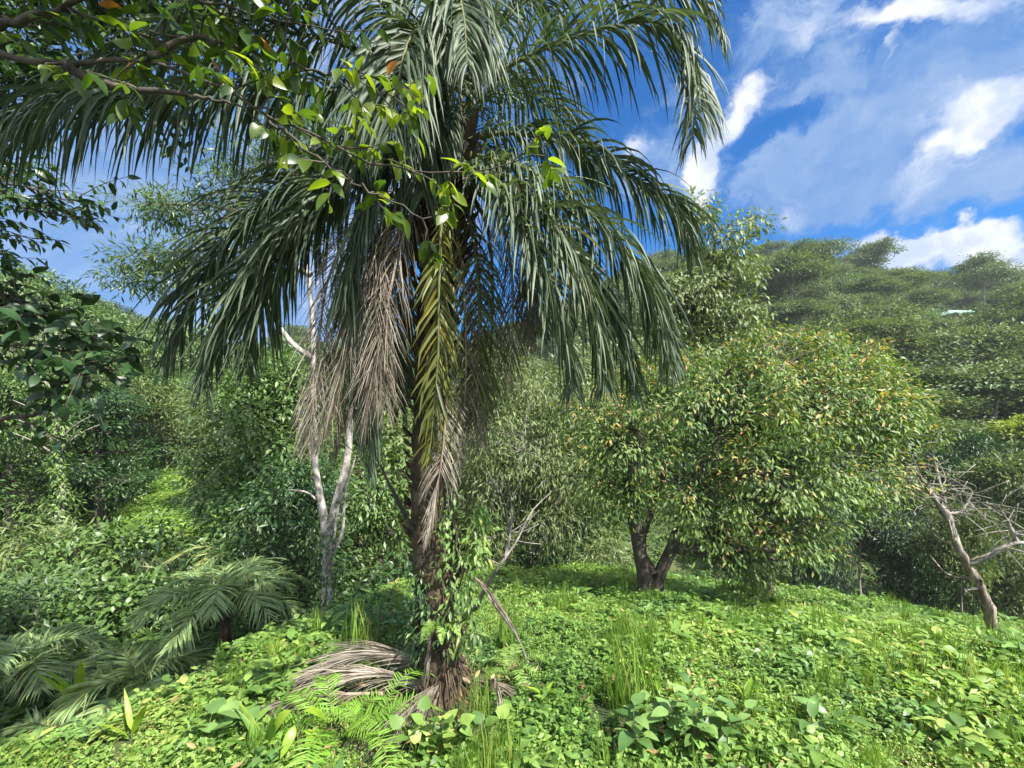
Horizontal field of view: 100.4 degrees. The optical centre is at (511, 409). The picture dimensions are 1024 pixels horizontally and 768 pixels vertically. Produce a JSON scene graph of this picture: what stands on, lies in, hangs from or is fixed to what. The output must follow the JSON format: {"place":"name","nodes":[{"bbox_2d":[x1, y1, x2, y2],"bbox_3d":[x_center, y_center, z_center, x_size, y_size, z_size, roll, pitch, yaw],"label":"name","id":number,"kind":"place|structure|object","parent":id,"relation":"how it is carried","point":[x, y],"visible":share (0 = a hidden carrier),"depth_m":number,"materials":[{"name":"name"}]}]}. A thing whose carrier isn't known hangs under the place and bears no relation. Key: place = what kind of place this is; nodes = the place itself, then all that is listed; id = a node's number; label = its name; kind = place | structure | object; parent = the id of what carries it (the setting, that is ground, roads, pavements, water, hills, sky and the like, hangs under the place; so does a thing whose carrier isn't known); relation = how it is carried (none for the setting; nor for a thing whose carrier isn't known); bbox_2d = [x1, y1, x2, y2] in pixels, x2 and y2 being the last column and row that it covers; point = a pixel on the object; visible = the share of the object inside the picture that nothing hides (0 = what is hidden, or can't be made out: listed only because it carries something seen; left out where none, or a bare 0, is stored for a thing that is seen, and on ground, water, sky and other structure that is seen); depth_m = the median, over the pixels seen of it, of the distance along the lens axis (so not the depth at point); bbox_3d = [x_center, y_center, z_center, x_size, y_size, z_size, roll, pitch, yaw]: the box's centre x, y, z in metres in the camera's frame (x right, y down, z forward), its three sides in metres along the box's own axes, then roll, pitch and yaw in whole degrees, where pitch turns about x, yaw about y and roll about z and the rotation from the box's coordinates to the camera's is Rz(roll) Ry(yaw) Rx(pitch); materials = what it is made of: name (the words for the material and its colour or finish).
{"place":"outdoors","nodes":[
{"label":"outdoors","id":0,"kind":"place"},
{"bbox_2d":[107,435,220,540],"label":"clearing grass","id":1,"kind":"structure","parent":0,"point":[130,510],"depth_m":18.60,"materials":[{"name":"green plant"}]},
{"bbox_2d":[0,296,1022,767],"bbox_3d":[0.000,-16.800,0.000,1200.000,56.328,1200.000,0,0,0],"label":"ground","id":2,"kind":"structure","parent":0,"point":[598,706],"depth_m":3.62,"materials":[{"name":"green plant"}]},
{"bbox_2d":[0,433,50,534],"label":"ivy covered tree","id":3,"kind":"object","parent":2,"relation":"on","point":[27,476],"visible":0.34,"depth_m":14.80,"materials":[{"name":"green plant"}]},
{"bbox_2d":[0,545,107,640],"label":"shrub","id":4,"kind":"object","parent":2,"relation":"on","point":[14,619],"visible":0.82,"depth_m":7.20,"materials":[{"name":"green plant"}]},
{"bbox_2d":[0,359,108,537],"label":"vine hung tree","id":5,"kind":"object","parent":2,"relation":"on","point":[11,389],"visible":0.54,"depth_m":14.34,"materials":[{"name":"green plant"}]},
{"bbox_2d":[13,366,98,557],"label":"ivy covered tree","id":6,"kind":"object","parent":2,"relation":"on","point":[58,483],"visible":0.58,"depth_m":12.90,"materials":[{"name":"green plant"}]},
{"bbox_2d":[0,502,112,581],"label":"shrub","id":7,"kind":"object","parent":2,"relation":"on","point":[16,549],"visible":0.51,"depth_m":10.86,"materials":[{"name":"green plant"}]},
{"bbox_2d":[0,261,116,354],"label":"forest tree","id":8,"kind":"object","parent":2,"relation":"on","point":[39,283],"visible":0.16,"depth_m":37.87,"materials":[{"name":"green plant"}]},
{"bbox_2d":[0,685,116,737],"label":"young palm","id":9,"kind":"object","parent":2,"relation":"on","point":[28,720],"visible":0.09,"depth_m":4.68,"materials":[{"name":"green plant"}]},
{"bbox_2d":[0,619,121,706],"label":"young palm","id":10,"kind":"object","parent":2,"relation":"on","point":[22,655],"visible":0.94,"depth_m":5.60,"materials":[{"name":"green plant"}]},
{"bbox_2d":[1,546,138,637],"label":"shrub","id":11,"kind":"object","parent":2,"relation":"on","point":[77,577],"visible":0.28,"depth_m":8.37,"materials":[{"name":"green plant"}]},
{"bbox_2d":[10,515,152,595],"bbox_3d":[-11.049,3.891,11.023,2.970,2.310,2.734,0,0,8],"label":"shrub","id":12,"kind":"object","parent":2,"relation":"on","point":[66,555],"visible":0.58,"depth_m":10.53,"materials":[{"name":"green plant"}]},
{"bbox_2d":[0,266,165,452],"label":"sapling","id":13,"kind":"object","parent":2,"relation":"on","point":[17,318],"visible":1,"depth_m":2.10,"materials":[{"name":"green plant"}]},
{"bbox_2d":[1,383,174,530],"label":"vine hung tree","id":14,"kind":"object","parent":2,"relation":"on","point":[111,408],"visible":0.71,"depth_m":15.89,"materials":[{"name":"green plant"}]},
{"bbox_2d":[31,560,181,668],"bbox_3d":[-7.111,3.696,7.542,1.887,1.780,2.158,0,0,-25],"label":"shrub","id":15,"kind":"object","parent":2,"relation":"on","point":[121,601],"visible":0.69,"depth_m":7.48,"materials":[{"name":"green plant"}]},
{"bbox_2d":[64,301,150,379],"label":"forest tree","id":16,"kind":"object","parent":2,"relation":"on","point":[97,315],"visible":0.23,"depth_m":38.99,"materials":[{"name":"green plant"}]},
{"bbox_2d":[66,456,163,504],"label":"forest tree","id":17,"kind":"object","parent":2,"relation":"on","point":[149,478],"visible":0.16,"depth_m":19.30,"materials":[{"name":"green plant"}]},
{"bbox_2d":[42,628,215,728],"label":"young palm","id":18,"kind":"object","parent":2,"relation":"on","point":[142,670],"visible":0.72,"depth_m":5.15,"materials":[{"name":"green plant"}]},
{"bbox_2d":[72,508,199,582],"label":"shrub","id":19,"kind":"object","parent":2,"relation":"on","point":[138,542],"visible":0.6,"depth_m":11.76,"materials":[{"name":"green plant"}]},
{"bbox_2d":[75,522,200,620],"bbox_3d":[-7.930,3.719,9.454,2.692,2.626,2.593,0,0,-25],"label":"shrub","id":20,"kind":"object","parent":2,"relation":"on","point":[147,566],"visible":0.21,"depth_m":9.39,"materials":[{"name":"green plant"}]},
{"bbox_2d":[99,372,195,475],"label":"forest tree","id":21,"kind":"object","parent":2,"relation":"on","point":[161,392],"visible":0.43,"depth_m":21.59,"materials":[{"name":"green plant"}]},
{"bbox_2d":[105,314,211,383],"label":"forest tree","id":22,"kind":"object","parent":2,"relation":"on","point":[144,351],"visible":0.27,"depth_m":36.26,"materials":[{"name":"green plant"}]},
{"bbox_2d":[98,525,230,624],"bbox_3d":[-6.964,3.700,9.150,2.649,2.269,2.837,0,0,-9],"label":"shrub","id":23,"kind":"object","parent":2,"relation":"on","point":[167,568],"visible":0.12,"depth_m":8.97,"materials":[{"name":"green plant"}]},
{"bbox_2d":[0,0,331,446],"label":"shade tree","id":24,"kind":"object","parent":2,"relation":"on","point":[18,73],"visible":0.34,"depth_m":3.18,"materials":[{"name":"green plant"}]},
{"bbox_2d":[135,417,224,465],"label":"forest tree","id":25,"kind":"object","parent":2,"relation":"on","point":[168,436],"visible":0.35,"depth_m":24.75,"materials":[{"name":"green plant"}]},
{"bbox_2d":[137,569,250,634],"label":"shrub","id":26,"kind":"object","parent":2,"relation":"on","point":[175,608],"visible":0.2,"depth_m":7.32,"materials":[{"name":"green plant"}]},
{"bbox_2d":[149,366,260,518],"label":"vine hung tree","id":27,"kind":"object","parent":2,"relation":"on","point":[205,436],"visible":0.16,"depth_m":17.41,"materials":[{"name":"green plant"}]},
{"bbox_2d":[115,553,310,662],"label":"young palm","id":28,"kind":"object","parent":2,"relation":"on","point":[217,589],"visible":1,"depth_m":5.93,"materials":[{"name":"green plant"}]},
{"bbox_2d":[75,68,364,611],"bbox_3d":[-4.267,-0.381,6.673,5.023,9.148,2.414,0,0,0],"label":"pale barked tree","id":29,"kind":"object","parent":2,"relation":"on","point":[150,263],"visible":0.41,"depth_m":6.54,"materials":[{"name":"green plant"}]},
{"bbox_2d":[309,512,343,612],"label":"climbing vine","id":30,"kind":"object","parent":29,"relation":"attached to","point":[326,603],"visible":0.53,"depth_m":6.37,"materials":[{"name":"green plant"}]},
{"bbox_2d":[192,697,260,752],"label":"heart leaf plant","id":31,"kind":"object","parent":2,"relation":"on","point":[222,706],"visible":0.59,"depth_m":2.76,"materials":[{"name":"green plant"}]},
{"bbox_2d":[161,533,315,601],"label":"young palm","id":32,"kind":"object","parent":2,"relation":"on","point":[205,561],"visible":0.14,"depth_m":8.61,"materials":[{"name":"green plant"}]},
{"bbox_2d":[210,679,310,751],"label":"sword leaf plant","id":33,"kind":"object","parent":2,"relation":"on","point":[271,731],"visible":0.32,"depth_m":2.67,"materials":[{"name":"green leaf"}]},
{"bbox_2d":[152,335,380,601],"bbox_3d":[-5.880,1.702,10.543,5.180,7.095,4.991,0,0,0],"label":"mango tree","id":34,"kind":"object","parent":2,"relation":"on","point":[273,404],"visible":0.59,"depth_m":9.87,"materials":[{"name":"green plant"}]},
{"bbox_2d":[0,0,565,278],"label":"overhanging tree","id":35,"kind":"object","parent":2,"relation":"on","point":[242,44],"visible":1,"depth_m":1.72,"materials":[{"name":"green plant"}]},
{"bbox_2d":[199,437,375,625],"bbox_3d":[-4.053,2.757,8.260,3.322,4.535,3.054,0,0,0],"label":"bush","id":36,"kind":"object","parent":2,"relation":"on","point":[298,508],"visible":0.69,"depth_m":7.90,"materials":[{"name":"green plant"}]},
{"bbox_2d":[275,707,327,767],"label":"sapling shoot","id":37,"kind":"object","parent":2,"relation":"on","point":[289,737],"visible":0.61,"depth_m":2.63,"materials":[{"name":"green plant"}]},
{"bbox_2d":[260,690,383,719],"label":"fallen frond","id":38,"kind":"object","parent":2,"relation":"on","point":[345,695],"visible":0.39,"depth_m":3.06,"materials":[{"name":"beige plant"}]},
{"bbox_2d":[248,668,413,767],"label":"fern","id":39,"kind":"object","parent":2,"relation":"on","point":[349,730],"visible":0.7,"depth_m":2.81,"materials":[{"name":"green plant"}]},
{"bbox_2d":[269,664,422,716],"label":"fallen frond","id":40,"kind":"object","parent":2,"relation":"on","point":[347,674],"visible":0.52,"depth_m":3.21,"materials":[{"name":"beige plant"}]},
{"bbox_2d":[253,354,452,568],"bbox_3d":[-6.066,1.825,17.123,7.897,9.592,7.023,0,0,30],"label":"leafy tree","id":41,"kind":"object","parent":2,"relation":"on","point":[356,445],"visible":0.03,"depth_m":16.39,"materials":[{"name":"green plant"}]},
{"bbox_2d":[338,591,382,667],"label":"grass tuft","id":42,"kind":"object","parent":2,"relation":"on","point":[354,635],"visible":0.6,"depth_m":3.70,"materials":[{"name":"green plant"}]},
{"bbox_2d":[281,667,442,767],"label":"fern","id":43,"kind":"object","parent":2,"relation":"on","point":[379,731],"visible":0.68,"depth_m":2.83,"materials":[{"name":"green plant"}]},
{"bbox_2d":[315,431,412,601],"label":"tree","id":44,"kind":"object","parent":2,"relation":"on","point":[378,514],"visible":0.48,"depth_m":9.32,"materials":[{"name":"green plant"}]},
{"bbox_2d":[264,638,469,699],"bbox_3d":[-1.132,2.026,3.347,1.598,0.457,0.342,0,0,-10],"label":"fallen frond","id":45,"kind":"object","parent":2,"relation":"on","point":[349,655],"visible":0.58,"depth_m":3.31,"materials":[{"name":"plant"}]},
{"bbox_2d":[0,0,734,717],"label":"oil palm","id":46,"kind":"object","parent":2,"relation":"on","point":[444,44],"visible":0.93,"depth_m":3.01,"materials":[{"name":"green plant"}]},
{"bbox_2d":[397,549,434,693],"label":"climbing vine","id":47,"kind":"object","parent":46,"relation":"attached to","point":[422,617],"visible":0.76,"depth_m":3.23,"materials":[{"name":"green plant"}]},
{"bbox_2d":[423,478,496,664],"bbox_3d":[-0.395,1.211,3.204,0.450,1.402,0.446,0,0,36],"label":"climbing vine","id":48,"kind":"object","parent":46,"relation":"attached to","point":[444,527],"visible":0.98,"depth_m":3.16,"materials":[{"name":"green plant"}]},
{"bbox_2d":[456,503,502,570],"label":"climbing vine","id":49,"kind":"object","parent":46,"relation":"attached to","point":[483,522],"visible":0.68,"depth_m":3.33,"materials":[{"name":"green plant"}]},
{"bbox_2d":[335,537,412,603],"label":"shrub","id":50,"kind":"object","parent":2,"relation":"on","point":[399,572],"visible":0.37,"depth_m":8.19,"materials":[{"name":"green plant"}]},
{"bbox_2d":[346,683,439,767],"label":"fallen frond","id":51,"kind":"object","parent":2,"relation":"on","point":[430,692],"visible":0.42,"depth_m":2.87,"materials":[{"name":"brown plant"}]},
{"bbox_2d":[336,391,475,584],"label":"tree","id":52,"kind":"object","parent":2,"relation":"on","point":[389,432],"visible":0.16,"depth_m":12.55,"materials":[{"name":"green plant"}]},
{"bbox_2d":[390,694,509,757],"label":"heart leaf plant","id":53,"kind":"object","parent":2,"relation":"on","point":[448,738],"visible":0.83,"depth_m":2.68,"materials":[{"name":"green plant"}]},
{"bbox_2d":[386,339,543,573],"bbox_3d":[-1.631,3.014,15.845,7.230,11.245,6.156,0,0,9],"label":"leafy tree","id":54,"kind":"object","parent":2,"relation":"on","point":[469,443],"visible":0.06,"depth_m":15.79,"materials":[{"name":"green plant"}]},
{"bbox_2d":[452,657,507,734],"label":"grass tuft","id":55,"kind":"object","parent":2,"relation":"on","point":[486,698],"visible":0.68,"depth_m":2.99,"materials":[{"name":"green plant"}]},
{"bbox_2d":[484,590,527,652],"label":"grass tuft","id":56,"kind":"object","parent":2,"relation":"on","point":[502,628],"visible":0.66,"depth_m":4.17,"materials":[{"name":"green plant"}]},
{"bbox_2d":[0,457,1019,744],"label":"undergrowth","id":57,"kind":"object","parent":2,"relation":"on","point":[10,711],"visible":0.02,"depth_m":7.18,"materials":[{"name":"green plant"}]},
{"bbox_2d":[0,561,1023,767],"bbox_3d":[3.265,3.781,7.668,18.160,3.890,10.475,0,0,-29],"label":"ground cover","id":58,"kind":"object","parent":2,"relation":"on","point":[548,723],"visible":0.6,"depth_m":3.17,"materials":[{"name":"green plant"}]},
{"bbox_2d":[485,643,549,690],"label":"fern","id":59,"kind":"object","parent":2,"relation":"on","point":[506,660],"visible":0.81,"depth_m":3.60,"materials":[{"name":"green plant"}]},
{"bbox_2d":[473,468,565,610],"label":"bare sapling","id":60,"kind":"object","parent":2,"relation":"on","point":[488,583],"visible":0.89,"depth_m":4.75,"materials":[{"name":"grey plant"}]},
{"bbox_2d":[448,352,625,570],"bbox_3d":[0.792,1.610,11.716,5.473,6.457,4.092,0,0,0],"label":"bushy tree","id":61,"kind":"object","parent":2,"relation":"on","point":[545,470],"visible":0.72,"depth_m":11.04,"materials":[{"name":"green plant"}]},
{"bbox_2d":[513,528,585,569],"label":"shrub","id":62,"kind":"object","parent":2,"relation":"on","point":[548,562],"visible":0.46,"depth_m":11.26,"materials":[{"name":"green plant"}]},
{"bbox_2d":[476,350,678,568],"bbox_3d":[2.335,3.486,16.900,7.698,12.039,7.046,0,0,0],"label":"leafy tree","id":63,"kind":"object","parent":2,"relation":"on","point":[590,540],"visible":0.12,"depth_m":16.09,"materials":[{"name":"green plant"}]},
{"bbox_2d":[568,524,633,567],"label":"shrub","id":64,"kind":"object","parent":2,"relation":"on","point":[597,559],"visible":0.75,"depth_m":11.82,"materials":[{"name":"green plant"}]},
{"bbox_2d":[596,627,660,721],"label":"grass tuft","id":65,"kind":"object","parent":2,"relation":"on","point":[628,690],"visible":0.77,"depth_m":3.07,"materials":[{"name":"green plant"}]},
{"bbox_2d":[614,692,662,760],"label":"broadleaf plant","id":66,"kind":"object","parent":2,"relation":"on","point":[625,737],"visible":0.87,"depth_m":2.68,"materials":[{"name":"green plant"}]},
{"bbox_2d":[534,186,825,579],"bbox_3d":[5.225,-0.099,13.147,9.088,13.902,4.360,0,0,0],"label":"tall tree","id":67,"kind":"object","parent":2,"relation":"on","point":[696,298],"visible":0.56,"depth_m":12.64,"materials":[{"name":"green plant"}]},
{"bbox_2d":[634,670,769,762],"bbox_3d":[1.200,1.998,2.713,0.817,0.504,0.416,0,0,15],"label":"broadleaf plant","id":68,"kind":"object","parent":2,"relation":"on","point":[691,721],"visible":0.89,"depth_m":2.69,"materials":[{"name":"green plant"}]},
{"bbox_2d":[540,313,962,594],"bbox_3d":[3.707,0.797,7.121,6.597,4.758,4.219,0,0,0],"label":"laurel tree","id":69,"kind":"object","parent":2,"relation":"on","point":[753,408],"visible":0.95,"depth_m":6.41,"materials":[{"name":"green plant"}]},
{"bbox_2d":[735,510,782,596],"bbox_3d":[4.751,3.005,8.391,1.053,2.342,0.814,0,0,0],"label":"ivy covered stump","id":70,"kind":"object","parent":2,"relation":"on","point":[768,580],"visible":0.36,"depth_m":8.20,"materials":[{"name":"green plant"}]},
{"bbox_2d":[529,279,1023,588],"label":"undergrowth","id":71,"kind":"object","parent":2,"relation":"on","point":[1005,412],"visible":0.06,"depth_m":40.60,"materials":[{"name":"green plant"}]},
{"bbox_2d":[747,246,856,325],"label":"forest tree","id":72,"kind":"object","parent":2,"relation":"on","point":[792,272],"visible":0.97,"depth_m":69.70,"materials":[{"name":"green plant"}]},
{"bbox_2d":[764,296,851,331],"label":"forest tree","id":73,"kind":"object","parent":2,"relation":"on","point":[796,311],"visible":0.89,"depth_m":57.44,"materials":[{"name":"green plant"}]},
{"bbox_2d":[784,277,844,307],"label":"forest tree","id":74,"kind":"object","parent":2,"relation":"on","point":[822,291],"visible":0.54,"depth_m":75.29,"materials":[{"name":"green plant"}]},
{"bbox_2d":[767,235,862,281],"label":"forest tree","id":75,"kind":"object","parent":2,"relation":"on","point":[826,247],"visible":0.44,"depth_m":80.81,"materials":[{"name":"green plant"}]},
{"bbox_2d":[789,498,860,595],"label":"forest tree","id":76,"kind":"object","parent":2,"relation":"on","point":[833,579],"visible":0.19,"depth_m":16.55,"materials":[{"name":"green plant"}]},
{"bbox_2d":[784,695,878,750],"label":"plant","id":77,"kind":"object","parent":2,"relation":"on","point":[812,706],"visible":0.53,"depth_m":2.75,"materials":[{"name":"green plant"}]},
{"bbox_2d":[799,473,940,594],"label":"forest tree","id":78,"kind":"object","parent":2,"relation":"on","point":[892,534],"visible":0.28,"depth_m":16.96,"materials":[{"name":"green plant"}]},
{"bbox_2d":[837,235,907,268],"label":"forest tree","id":79,"kind":"object","parent":2,"relation":"on","point":[868,254],"visible":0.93,"depth_m":104.85,"materials":[{"name":"green plant"}]},
{"bbox_2d":[812,298,936,364],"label":"forest tree","id":80,"kind":"object","parent":2,"relation":"on","point":[858,313],"visible":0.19,"depth_m":49.56,"materials":[{"name":"green plant"}]},
{"bbox_2d":[839,272,925,297],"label":"forest tree","id":81,"kind":"object","parent":2,"relation":"on","point":[869,283],"visible":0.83,"depth_m":80.04,"materials":[{"name":"green plant"}]},
{"bbox_2d":[819,309,948,355],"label":"forest tree","id":82,"kind":"object","parent":2,"relation":"on","point":[878,326],"visible":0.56,"depth_m":42.45,"materials":[{"name":"green plant"}]},
{"bbox_2d":[871,516,959,611],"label":"forest tree","id":83,"kind":"object","parent":2,"relation":"on","point":[906,587],"visible":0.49,"depth_m":18.79,"materials":[{"name":"green plant"}]},
{"bbox_2d":[870,265,964,295],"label":"forest tree","id":84,"kind":"object","parent":2,"relation":"on","point":[904,275],"visible":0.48,"depth_m":84.47,"materials":[{"name":"green plant"}]},
{"bbox_2d":[858,468,989,555],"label":"forest tree","id":85,"kind":"object","parent":2,"relation":"on","point":[923,514],"visible":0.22,"depth_m":19.62,"materials":[{"name":"green plant"}]},
{"bbox_2d":[886,285,969,308],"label":"forest tree","id":86,"kind":"object","parent":2,"relation":"on","point":[929,296],"visible":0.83,"depth_m":72.34,"materials":[{"name":"green plant"}]},
{"bbox_2d":[873,384,1006,472],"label":"forest tree","id":87,"kind":"object","parent":2,"relation":"on","point":[964,425],"visible":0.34,"depth_m":29.66,"materials":[{"name":"green plant"}]},
{"bbox_2d":[882,317,1023,417],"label":"forest tree","id":88,"kind":"object","parent":2,"relation":"on","point":[963,347],"visible":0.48,"depth_m":40.10,"materials":[{"name":"green plant"}]},
{"bbox_2d":[883,433,1023,630],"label":"dead tree","id":89,"kind":"object","parent":2,"relation":"on","point":[967,563],"visible":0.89,"depth_m":6.24,"materials":[{"name":"grey wood"}]},
{"bbox_2d":[895,487,1019,612],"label":"forest tree","id":90,"kind":"object","parent":2,"relation":"on","point":[948,561],"visible":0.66,"depth_m":14.58,"materials":[{"name":"green plant"}]},
{"bbox_2d":[893,355,1023,456],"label":"forest tree","id":91,"kind":"object","parent":2,"relation":"on","point":[995,380],"visible":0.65,"depth_m":32.04,"materials":[{"name":"green plant"}]},
{"bbox_2d":[908,424,1023,554],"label":"forest tree","id":92,"kind":"object","parent":2,"relation":"on","point":[973,444],"visible":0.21,"depth_m":23.98,"materials":[{"name":"green plant"}]},
{"bbox_2d":[926,711,1009,767],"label":"broadleaf plant","id":93,"kind":"object","parent":2,"relation":"on","point":[959,721],"visible":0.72,"depth_m":2.63,"materials":[{"name":"green plant"}]},
{"bbox_2d":[930,250,1023,304],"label":"forest tree","id":94,"kind":"object","parent":2,"relation":"on","point":[976,268],"visible":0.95,"depth_m":87.84,"materials":[{"name":"green plant"}]},
{"bbox_2d":[943,437,1023,615],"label":"forest tree","id":95,"kind":"object","parent":2,"relation":"on","point":[1010,468],"visible":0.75,"depth_m":18.92,"materials":[{"name":"green plant"}]},
{"bbox_2d":[943,535,1023,622],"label":"forest tree","id":96,"kind":"object","parent":2,"relation":"on","point":[1011,586],"visible":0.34,"depth_m":15.89,"materials":[{"name":"green plant"}]},
{"bbox_2d":[956,288,1023,331],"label":"forest tree","id":97,"kind":"object","parent":2,"relation":"on","point":[1015,312],"visible":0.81,"depth_m":53.08,"materials":[{"name":"green plant"}]},
{"bbox_2d":[956,279,1023,321],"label":"forest tree","id":98,"kind":"object","parent":2,"relation":"on","point":[1009,288],"visible":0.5,"depth_m":61.17,"materials":[{"name":"green plant"}]},
{"bbox_2d":[966,413,1023,449],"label":"forest tree","id":99,"kind":"object","parent":2,"relation":"on","point":[1014,428],"visible":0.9,"depth_m":25.99,"materials":[{"name":"green plant"}]},
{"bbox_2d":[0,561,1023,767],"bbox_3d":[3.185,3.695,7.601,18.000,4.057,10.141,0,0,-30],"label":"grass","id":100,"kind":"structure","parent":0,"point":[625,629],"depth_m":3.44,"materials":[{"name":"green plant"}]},
{"bbox_2d":[0,0,1023,358],"label":"sky","id":101,"kind":"structure","parent":0,"point":[867,120],"materials":[{"name":"blue"}]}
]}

